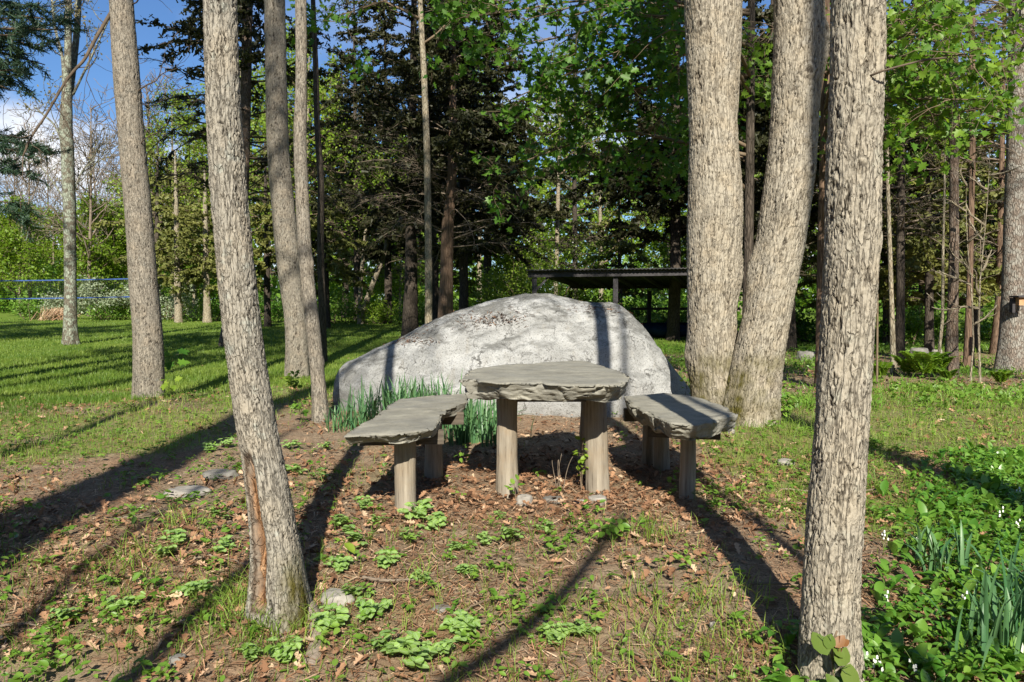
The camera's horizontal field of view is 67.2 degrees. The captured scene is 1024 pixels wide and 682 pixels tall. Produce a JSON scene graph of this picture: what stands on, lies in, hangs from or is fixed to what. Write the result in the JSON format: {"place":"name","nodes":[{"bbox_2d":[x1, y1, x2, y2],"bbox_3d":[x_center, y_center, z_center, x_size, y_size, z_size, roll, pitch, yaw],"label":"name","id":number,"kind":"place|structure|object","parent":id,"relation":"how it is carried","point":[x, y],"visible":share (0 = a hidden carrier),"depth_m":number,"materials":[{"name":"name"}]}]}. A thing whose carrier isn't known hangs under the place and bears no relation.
{"place":"outdoors","nodes":[
{"label":"outdoors","id":0,"kind":"place"},
{"bbox_2d":[0,317,994,425],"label":"lawn grass","id":1,"kind":"structure","parent":0,"point":[31,396],"depth_m":18.53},
{"bbox_2d":[0,0,1007,298],"label":"sky","id":2,"kind":"structure","parent":0,"point":[145,35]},
{"bbox_2d":[0,300,1023,681],"bbox_3d":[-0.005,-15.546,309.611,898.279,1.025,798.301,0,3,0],"label":"ground","id":3,"kind":"structure","parent":0,"point":[302,434],"depth_m":4.34,"materials":[{"name":"soil"}]},
{"bbox_2d":[6,295,52,319],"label":"bush","id":4,"kind":"object","parent":3,"relation":"on","point":[30,311],"visible":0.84,"depth_m":45.88,"materials":[{"name":"green plant"}]},
{"bbox_2d":[0,192,59,315],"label":"leafy tree","id":5,"kind":"object","parent":3,"relation":"on","point":[8,260],"visible":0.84,"depth_m":50.82,"materials":[{"name":"green plant"}]},
{"bbox_2d":[0,101,80,307],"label":"bare tree","id":6,"kind":"object","parent":3,"relation":"on","point":[29,195],"visible":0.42,"depth_m":54.43,"materials":[{"name":"grey plant"}]},
{"bbox_2d":[0,0,92,242],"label":"white pine","id":7,"kind":"object","parent":3,"relation":"on","point":[13,37],"visible":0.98,"depth_m":11.91,"materials":[{"name":"green plant"}]},
{"bbox_2d":[15,203,78,292],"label":"leafy tree","id":8,"kind":"object","parent":3,"relation":"on","point":[53,260],"visible":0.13,"depth_m":61.44,"materials":[{"name":"green plant"}]},
{"bbox_2d":[1,0,120,344],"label":"lichen tree","id":9,"kind":"object","parent":3,"relation":"on","point":[70,333],"visible":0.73,"depth_m":24.54,"materials":[{"name":"grey plant"}]},
{"bbox_2d":[0,278,129,298],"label":"volleyball net","id":10,"kind":"object","parent":3,"relation":"on","point":[15,292],"visible":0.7,"depth_m":35.92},
{"bbox_2d":[28,81,123,315],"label":"bare tree","id":11,"kind":"object","parent":3,"relation":"on","point":[89,191],"visible":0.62,"depth_m":51.50,"materials":[{"name":"grey plant"}]},
{"bbox_2d":[43,188,126,292],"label":"leafy tree","id":12,"kind":"object","parent":3,"relation":"on","point":[82,260],"visible":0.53,"depth_m":52.81,"materials":[{"name":"green plant"}]},
{"bbox_2d":[52,114,120,310],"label":"bare tree","id":13,"kind":"object","parent":3,"relation":"on","point":[93,178],"visible":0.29,"depth_m":63.17,"materials":[{"name":"grey plant"}]},
{"bbox_2d":[0,0,197,399],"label":"maple tree","id":14,"kind":"object","parent":3,"relation":"on","point":[148,369],"visible":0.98,"depth_m":10.57,"materials":[{"name":"brown plant"}]},
{"bbox_2d":[84,297,130,320],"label":"bush","id":15,"kind":"object","parent":3,"relation":"on","point":[119,313],"visible":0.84,"depth_m":44.71,"materials":[{"name":"green plant"}]},
{"bbox_2d":[61,271,172,319],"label":"willow shrub","id":16,"kind":"object","parent":3,"relation":"on","point":[90,301],"visible":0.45,"depth_m":44.75,"materials":[{"name":"green plant"}]},
{"bbox_2d":[88,170,163,288],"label":"leafy tree","id":17,"kind":"object","parent":3,"relation":"on","point":[123,271],"visible":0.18,"depth_m":55.60,"materials":[{"name":"green plant"}]},
{"bbox_2d":[83,54,208,305],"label":"bare tree","id":18,"kind":"object","parent":3,"relation":"on","point":[154,114],"visible":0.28,"depth_m":48.80,"materials":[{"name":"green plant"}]},
{"bbox_2d":[91,145,208,287],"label":"cedar tree","id":19,"kind":"object","parent":3,"relation":"on","point":[156,208],"visible":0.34,"depth_m":45.53,"materials":[{"name":"green plant"}]},
{"bbox_2d":[102,77,212,316],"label":"leafy tree","id":20,"kind":"object","parent":3,"relation":"on","point":[169,128],"visible":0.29,"depth_m":48.83,"materials":[{"name":"green plant"}]},
{"bbox_2d":[154,151,211,322],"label":"cedar tree","id":21,"kind":"object","parent":3,"relation":"on","point":[176,217],"visible":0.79,"depth_m":41.55,"materials":[{"name":"green plant"}]},
{"bbox_2d":[159,284,216,319],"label":"willow shrub","id":22,"kind":"object","parent":3,"relation":"on","point":[169,304],"visible":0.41,"depth_m":46.16,"materials":[{"name":"green plant"}]},
{"bbox_2d":[168,168,217,322],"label":"cedar tree","id":23,"kind":"object","parent":3,"relation":"on","point":[206,290],"visible":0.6,"depth_m":41.42,"materials":[{"name":"green plant"}]},
{"bbox_2d":[149,43,310,233],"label":"leafy tree","id":24,"kind":"object","parent":3,"relation":"on","point":[200,149],"visible":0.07,"depth_m":47.95,"materials":[{"name":"green plant"}]},
{"bbox_2d":[135,0,366,346],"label":"pine tree","id":25,"kind":"object","parent":3,"relation":"on","point":[247,32],"visible":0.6,"depth_m":23.20,"materials":[{"name":"green plant"}]},
{"bbox_2d":[207,143,317,326],"bbox_3d":[-11.769,-4.869,36.649,5.015,9.045,5.132,2,4,33],"label":"cedar tree","id":26,"kind":"object","parent":3,"relation":"on","point":[265,235],"visible":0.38,"depth_m":36.35,"materials":[{"name":"green plant"}]},
{"bbox_2d":[203,0,328,666],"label":"leaning tree","id":27,"kind":"object","parent":3,"relation":"on","point":[278,578],"visible":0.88,"depth_m":3.25,"materials":[{"name":"brown plant"}]},
{"bbox_2d":[266,635,303,662],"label":"dead nettle","id":28,"kind":"object","parent":3,"relation":"on","point":[277,655],"visible":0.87,"depth_m":3.03,"materials":[{"name":"green plant"}]},
{"bbox_2d":[264,0,309,378],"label":"maple tree","id":29,"kind":"object","parent":3,"relation":"on","point":[284,222],"visible":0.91,"depth_m":14.70,"materials":[{"name":"grey plant"}]},
{"bbox_2d":[197,17,383,249],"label":"leafy tree","id":30,"kind":"object","parent":3,"relation":"on","point":[333,81],"visible":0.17,"depth_m":42.21,"materials":[{"name":"green plant"}]},
{"bbox_2d":[294,0,330,422],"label":"young maple tree","id":31,"kind":"object","parent":3,"relation":"on","point":[320,407],"visible":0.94,"depth_m":8.10,"materials":[{"name":"brown plant"}]},
{"bbox_2d":[311,0,327,362],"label":"young maple tree","id":32,"kind":"object","parent":3,"relation":"on","point":[320,244],"visible":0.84,"depth_m":17.80,"materials":[{"name":"brown plant"}]},
{"bbox_2d":[273,168,374,328],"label":"cedar tree","id":33,"kind":"object","parent":3,"relation":"on","point":[337,268],"visible":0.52,"depth_m":34.35,"materials":[{"name":"green plant"}]},
{"bbox_2d":[310,603,348,631],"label":"dead nettle","id":34,"kind":"object","parent":3,"relation":"on","point":[323,620],"visible":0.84,"depth_m":3.27,"materials":[{"name":"green plant"}]},
{"bbox_2d":[317,284,357,323],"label":"bush","id":35,"kind":"object","parent":3,"relation":"on","point":[336,311],"visible":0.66,"depth_m":40.60,"materials":[{"name":"green plant"}]},
{"bbox_2d":[309,52,377,316],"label":"hemlock tree","id":36,"kind":"object","parent":3,"relation":"on","point":[313,244],"visible":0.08,"depth_m":48.86,"materials":[{"name":"green plant"}]},
{"bbox_2d":[323,403,378,432],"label":"daffodil clump","id":37,"kind":"object","parent":3,"relation":"on","point":[351,420],"visible":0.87,"depth_m":7.63,"materials":[{"name":"green plant"}]},
{"bbox_2d":[309,0,418,319],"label":"hemlock tree","id":38,"kind":"object","parent":3,"relation":"on","point":[344,89],"visible":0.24,"depth_m":44.21,"materials":[{"name":"green plant"}]},
{"bbox_2d":[331,384,410,426],"bbox_3d":[-1.464,0.637,7.919,0.892,0.492,0.669,0,3,0],"label":"daffodil clump","id":39,"kind":"object","parent":3,"relation":"on","point":[370,402],"visible":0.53,"depth_m":7.88,"materials":[{"name":"green plant"}]},
{"bbox_2d":[354,596,392,621],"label":"dead nettle","id":40,"kind":"object","parent":3,"relation":"on","point":[361,604],"visible":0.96,"depth_m":3.36,"materials":[{"name":"green plant"}]},
{"bbox_2d":[309,10,440,322],"bbox_3d":[-6.699,-9.301,40.209,7.995,17.274,7.386,-1,3,-22],"label":"hemlock tree","id":41,"kind":"object","parent":3,"relation":"on","point":[378,251],"visible":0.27,"depth_m":39.70,"materials":[{"name":"green plant"}]},
{"bbox_2d":[326,140,423,323],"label":"forked tree","id":42,"kind":"object","parent":3,"relation":"on","point":[367,298],"visible":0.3,"depth_m":39.70,"materials":[{"name":"green plant"}]},
{"bbox_2d":[348,293,401,323],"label":"bush","id":43,"kind":"object","parent":3,"relation":"on","point":[381,313],"visible":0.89,"depth_m":39.72,"materials":[{"name":"green plant"}]},
{"bbox_2d":[346,372,433,414],"bbox_3d":[-1.271,0.602,8.440,1.084,0.547,0.870,-2,4,-32],"label":"daffodil clump","id":44,"kind":"object","parent":3,"relation":"on","point":[400,392],"visible":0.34,"depth_m":8.38,"materials":[{"name":"green plant"}]},
{"bbox_2d":[366,221,424,315],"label":"leafy tree","id":45,"kind":"object","parent":3,"relation":"on","point":[380,285],"visible":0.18,"depth_m":49.43,"materials":[{"name":"green plant"}]},
{"bbox_2d":[344,393,468,513],"bbox_3d":[-0.667,0.860,5.450,0.566,0.752,2.077,0,3,5],"label":"stone bench","id":46,"kind":"object","parent":3,"relation":"on","point":[405,426],"visible":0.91,"depth_m":4.91,"materials":[{"name":"grey stone"}]},
{"bbox_2d":[307,0,510,323],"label":"slim tree","id":47,"kind":"object","parent":3,"relation":"on","point":[428,222],"visible":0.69,"depth_m":21.68,"materials":[{"name":"grey plant"}]},
{"bbox_2d":[336,371,481,428],"bbox_3d":[-0.927,0.601,7.666,1.947,0.642,0.969,-2,4,-36],"label":"daffodil clump","id":48,"kind":"object","parent":3,"relation":"on","point":[427,392],"visible":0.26,"depth_m":7.72,"materials":[{"name":"green plant"}]},
{"bbox_2d":[307,0,513,335],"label":"tree","id":49,"kind":"object","parent":3,"relation":"on","point":[410,322],"visible":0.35,"depth_m":27.21,"materials":[{"name":"green plant"}]},
{"bbox_2d":[394,631,437,671],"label":"dead nettle","id":50,"kind":"object","parent":3,"relation":"on","point":[411,642],"visible":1,"depth_m":3.03,"materials":[{"name":"green plant"}]},
{"bbox_2d":[368,1,491,320],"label":"hemlock tree","id":51,"kind":"object","parent":3,"relation":"on","point":[435,289],"visible":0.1,"depth_m":37.68,"materials":[{"name":"green plant"}]},
{"bbox_2d":[343,0,551,317],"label":"tree","id":52,"kind":"object","parent":3,"relation":"on","point":[450,145],"visible":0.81,"depth_m":23.37,"materials":[{"name":"green plant"}]},
{"bbox_2d":[362,0,556,309],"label":"hemlock tree","id":53,"kind":"object","parent":3,"relation":"on","point":[459,252],"visible":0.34,"depth_m":27.21,"materials":[{"name":"green plant"}]},
{"bbox_2d":[443,609,480,641],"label":"dead nettle","id":54,"kind":"object","parent":3,"relation":"on","point":[463,617],"visible":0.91,"depth_m":3.26,"materials":[{"name":"green plant"}]},
{"bbox_2d":[422,387,537,446],"bbox_3d":[-0.454,0.686,7.137,1.496,0.539,0.864,0,3,0],"label":"daffodil clump","id":55,"kind":"object","parent":3,"relation":"on","point":[471,430],"visible":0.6,"depth_m":6.98,"materials":[{"name":"green plant"}]},
{"bbox_2d":[0,253,994,316],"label":"undergrowth","id":56,"kind":"object","parent":3,"relation":"on","point":[274,290],"visible":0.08,"depth_m":57.35,"materials":[{"name":"green plant"}]},
{"bbox_2d":[430,1,573,300],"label":"hemlock tree","id":57,"kind":"object","parent":3,"relation":"on","point":[546,212],"visible":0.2,"depth_m":34.66,"materials":[{"name":"green plant"}]},
{"bbox_2d":[0,77,1006,308],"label":"woods","id":58,"kind":"object","parent":3,"relation":"on","point":[595,217],"visible":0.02,"depth_m":69.47,"materials":[{"name":"green plant"}]},
{"bbox_2d":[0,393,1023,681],"bbox_3d":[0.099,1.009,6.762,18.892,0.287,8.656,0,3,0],"label":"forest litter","id":59,"kind":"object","parent":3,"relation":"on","point":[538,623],"visible":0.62,"depth_m":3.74,"materials":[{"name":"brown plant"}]},
{"bbox_2d":[0,378,1023,681],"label":"seedlings","id":60,"kind":"object","parent":3,"relation":"on","point":[42,658],"visible":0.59,"depth_m":3.89,"materials":[{"name":"green plant"}]},
{"bbox_2d":[333,293,690,417],"bbox_3d":[0.054,0.255,9.896,4.564,1.727,2.763,0,3,0],"label":"boulder","id":61,"kind":"object","parent":3,"relation":"on","point":[622,341],"visible":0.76,"depth_m":8.90,"materials":[{"name":"stone"}]},
{"bbox_2d":[0,300,1023,681],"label":"fallen leaves","id":62,"kind":"object","parent":3,"relation":"on","point":[264,666],"depth_m":4.54,"materials":[{"name":"plant"}]},
{"bbox_2d":[287,0,754,315],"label":"maple tree","id":63,"kind":"object","parent":3,"relation":"on","point":[660,62],"visible":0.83,"depth_m":11.99,"materials":[{"name":"green plant"}]},
{"bbox_2d":[479,198,564,292],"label":"leafy tree","id":64,"kind":"object","parent":3,"relation":"on","point":[501,257],"visible":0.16,"depth_m":41.62,"materials":[{"name":"green plant"}]},
{"bbox_2d":[459,360,629,497],"bbox_3d":[0.227,0.723,5.613,1.147,1.031,1.868,0,3,0],"label":"stone table","id":65,"kind":"object","parent":3,"relation":"on","point":[592,388],"visible":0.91,"depth_m":5.21,"materials":[{"name":"stone"}]},
{"bbox_2d":[468,223,621,306],"bbox_3d":[1.471,-2.245,31.476,7.316,5.568,8.588,0,3,0],"label":"blossom bush","id":66,"kind":"object","parent":3,"relation":"on","point":[520,282],"visible":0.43,"depth_m":30.72,"materials":[{"name":"green plant"}]},
{"bbox_2d":[515,40,613,294],"bbox_3d":[2.880,-7.454,37.136,5.510,13.989,5.933,0,3,0],"label":"pale tree","id":67,"kind":"object","parent":3,"relation":"on","point":[557,223],"visible":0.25,"depth_m":37.41,"materials":[{"name":"green plant"}]},
{"bbox_2d":[533,28,631,298],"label":"hemlock tree","id":68,"kind":"object","parent":3,"relation":"on","point":[574,223],"visible":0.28,"depth_m":45.37,"materials":[{"name":"green plant"}]},
{"bbox_2d":[530,69,668,302],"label":"leafy tree","id":69,"kind":"object","parent":3,"relation":"on","point":[600,218],"visible":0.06,"depth_m":55.44,"materials":[{"name":"green plant"}]},
{"bbox_2d":[590,518,630,542],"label":"seedling","id":70,"kind":"object","parent":3,"relation":"on","point":[624,527],"visible":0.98,"depth_m":4.19,"materials":[{"name":"green plant"}]},
{"bbox_2d":[576,191,659,304],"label":"cedar tree","id":71,"kind":"object","parent":3,"relation":"on","point":[622,247],"visible":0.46,"depth_m":36.88,"materials":[{"name":"green plant"}]},
{"bbox_2d":[526,267,742,322],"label":"shed","id":72,"kind":"structure","parent":3,"relation":"on","point":[616,279],"depth_m":25.74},
{"bbox_2d":[610,289,668,322],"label":"bush","id":73,"kind":"object","parent":3,"relation":"on","point":[635,313],"visible":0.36,"depth_m":34.43,"materials":[{"name":"green plant"}]},
{"bbox_2d":[623,207,686,300],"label":"leafy tree","id":74,"kind":"object","parent":3,"relation":"on","point":[663,248],"visible":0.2,"depth_m":44.21,"materials":[{"name":"green plant"}]},
{"bbox_2d":[549,0,767,340],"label":"hemlock tree","id":75,"kind":"object","parent":3,"relation":"on","point":[655,208],"visible":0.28,"depth_m":26.09,"materials":[{"name":"green plant"}]},
{"bbox_2d":[623,393,737,498],"bbox_3d":[1.174,0.848,5.458,0.677,0.794,1.623,0,3,0],"label":"stone bench","id":76,"kind":"object","parent":3,"relation":"on","point":[663,418],"visible":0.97,"depth_m":5.16,"materials":[{"name":"stone"}]},
{"bbox_2d":[616,0,814,248],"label":"hemlock tree","id":77,"kind":"object","parent":3,"relation":"on","point":[683,233],"visible":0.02,"depth_m":28.65,"materials":[{"name":"green plant"}]},
{"bbox_2d":[684,0,829,427],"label":"twin stemmed tree","id":78,"kind":"object","parent":3,"relation":"on","point":[732,368],"visible":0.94,"depth_m":7.86,"materials":[{"name":"brown plant"}]},
{"bbox_2d":[795,296,815,342],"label":"bush","id":79,"kind":"object","parent":3,"relation":"on","point":[803,326],"visible":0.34,"depth_m":25.75,"materials":[{"name":"green plant"}]},
{"bbox_2d":[670,0,942,351],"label":"hemlock tree","id":80,"kind":"object","parent":3,"relation":"on","point":[761,142],"visible":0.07,"depth_m":21.73,"materials":[{"name":"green plant"}]},
{"bbox_2d":[656,340,1023,412],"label":"woodland plants","id":81,"kind":"object","parent":3,"relation":"on","point":[965,390],"visible":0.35,"depth_m":11.34,"materials":[{"name":"green plant"}]},
{"bbox_2d":[683,0,1023,386],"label":"maple tree","id":82,"kind":"object","parent":3,"relation":"on","point":[909,94],"visible":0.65,"depth_m":9.76,"materials":[{"name":"green plant"}]},
{"bbox_2d":[797,213,916,312],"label":"cedar tree","id":83,"kind":"object","parent":3,"relation":"on","point":[810,281],"visible":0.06,"depth_m":25.00,"materials":[{"name":"green plant"}]},
{"bbox_2d":[797,0,946,681],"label":"oak tree","id":84,"kind":"object","parent":3,"relation":"on","point":[830,600],"visible":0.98,"depth_m":2.78,"materials":[{"name":"brown plant"}]},
{"bbox_2d":[811,630,859,681],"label":"poison ivy","id":85,"kind":"object","parent":84,"relation":"attached to","point":[825,645],"visible":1,"depth_m":2.74,"materials":[{"name":"green plant"}]},
{"bbox_2d":[749,437,1023,681],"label":"lily of the valley","id":86,"kind":"object","parent":3,"relation":"on","point":[995,481],"visible":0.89,"depth_m":3.59,"materials":[{"name":"green plant"}]},
{"bbox_2d":[819,2,987,373],"bbox_3d":[7.592,-3.464,15.596,3.259,8.746,2.170,0,3,0],"label":"slim tree","id":87,"kind":"object","parent":3,"relation":"on","point":[893,369],"visible":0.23,"depth_m":15.43,"materials":[{"name":"beige plant"}]},
{"bbox_2d":[879,152,934,344],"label":"cedar tree","id":88,"kind":"object","parent":3,"relation":"on","point":[884,260],"visible":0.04,"depth_m":23.91,"materials":[{"name":"green plant"}]},
{"bbox_2d":[875,306,938,344],"bbox_3d":[12.203,-0.322,24.163,2.238,1.593,1.626,-1,3,-15],"label":"bush","id":89,"kind":"object","parent":3,"relation":"on","point":[911,331],"visible":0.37,"depth_m":24.26,"materials":[{"name":"green plant"}]},
{"bbox_2d":[813,0,1006,358],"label":"cedar tree","id":90,"kind":"object","parent":3,"relation":"on","point":[902,227],"visible":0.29,"depth_m":18.76,"materials":[{"name":"green plant"}]},
{"bbox_2d":[898,351,952,378],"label":"fern","id":91,"kind":"object","parent":3,"relation":"on","point":[917,363],"visible":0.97,"depth_m":14.53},
{"bbox_2d":[905,302,964,341],"bbox_3d":[13.736,-0.270,25.931,2.689,2.303,2.588,-1,3,-22],"label":"bush","id":92,"kind":"object","parent":3,"relation":"on","point":[936,323],"visible":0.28,"depth_m":25.53,"materials":[{"name":"green plant"}]},
{"bbox_2d":[879,120,1002,351],"bbox_3d":[11.307,-2.783,20.934,3.715,6.700,3.802,-2,4,-35],"label":"cedar tree","id":93,"kind":"object","parent":3,"relation":"on","point":[929,279],"visible":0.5,"depth_m":20.75,"materials":[{"name":"green plant"}]},
{"bbox_2d":[892,0,1008,377],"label":"pine tree","id":94,"kind":"object","parent":3,"relation":"on","point":[951,341],"visible":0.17,"depth_m":14.88,"materials":[{"name":"brown plant"}]},
{"bbox_2d":[895,124,1005,351],"bbox_3d":[13.168,-2.804,21.970,3.715,6.700,3.802,0,3,-9],"label":"cedar tree","id":95,"kind":"object","parent":3,"relation":"on","point":[992,286],"visible":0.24,"depth_m":21.57,"materials":[{"name":"green plant"}]},
{"bbox_2d":[905,14,1003,352],"bbox_3d":[8.983,-3.015,15.851,1.784,7.821,2.556,2,4,35],"label":"slim tree","id":96,"kind":"object","parent":3,"relation":"on","point":[942,280],"visible":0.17,"depth_m":15.90,"materials":[{"name":"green plant"}]},
{"bbox_2d":[904,520,1005,577],"bbox_3d":[2.152,1.011,3.828,0.394,0.288,0.392,0,3,0],"label":"daffodil clump","id":97,"kind":"object","parent":3,"relation":"on","point":[939,558],"visible":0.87,"depth_m":3.75,"materials":[{"name":"green plant"}]},
{"bbox_2d":[891,0,1020,367],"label":"pine tree","id":98,"kind":"object","parent":3,"relation":"on","point":[967,348],"visible":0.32,"depth_m":16.85,"materials":[{"name":"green plant"}]},
{"bbox_2d":[909,4,1007,354],"bbox_3d":[13.197,-5.489,20.598,4.834,12.241,4.286,0,3,0],"label":"cedar tree","id":99,"kind":"object","parent":3,"relation":"on","point":[991,136],"visible":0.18,"depth_m":20.82,"materials":[{"name":"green plant"}]},
{"bbox_2d":[932,161,998,380],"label":"sapling","id":100,"kind":"object","parent":3,"relation":"on","point":[965,265],"visible":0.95,"depth_m":13.96,"materials":[{"name":"brown plant"}]},
{"bbox_2d":[934,86,1005,316],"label":"hemlock tree","id":101,"kind":"object","parent":3,"relation":"on","point":[983,191],"visible":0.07,"depth_m":32.58,"materials":[{"name":"green plant"}]},
{"bbox_2d":[917,0,1023,373],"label":"pine tree","id":102,"kind":"object","parent":3,"relation":"on","point":[1010,349],"visible":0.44,"depth_m":15.77,"materials":[{"name":"brown plant"}]},
{"bbox_2d":[919,539,1023,674],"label":"daffodil clump","id":103,"kind":"object","parent":3,"relation":"on","point":[994,635],"visible":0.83,"depth_m":3.01,"materials":[{"name":"green plant"}]},
{"bbox_2d":[928,155,1023,381],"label":"sapling","id":104,"kind":"object","parent":3,"relation":"on","point":[978,291],"visible":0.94,"depth_m":13.98,"materials":[{"name":"brown plant"}]},
{"bbox_2d":[965,534,1023,620],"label":"daffodil clump","id":105,"kind":"object","parent":3,"relation":"on","point":[1011,572],"visible":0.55,"depth_m":3.33,"materials":[{"name":"green plant"}]},
{"bbox_2d":[0,373,1023,681],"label":"wild grass","id":106,"kind":"structure","parent":0,"point":[228,593],"depth_m":3.96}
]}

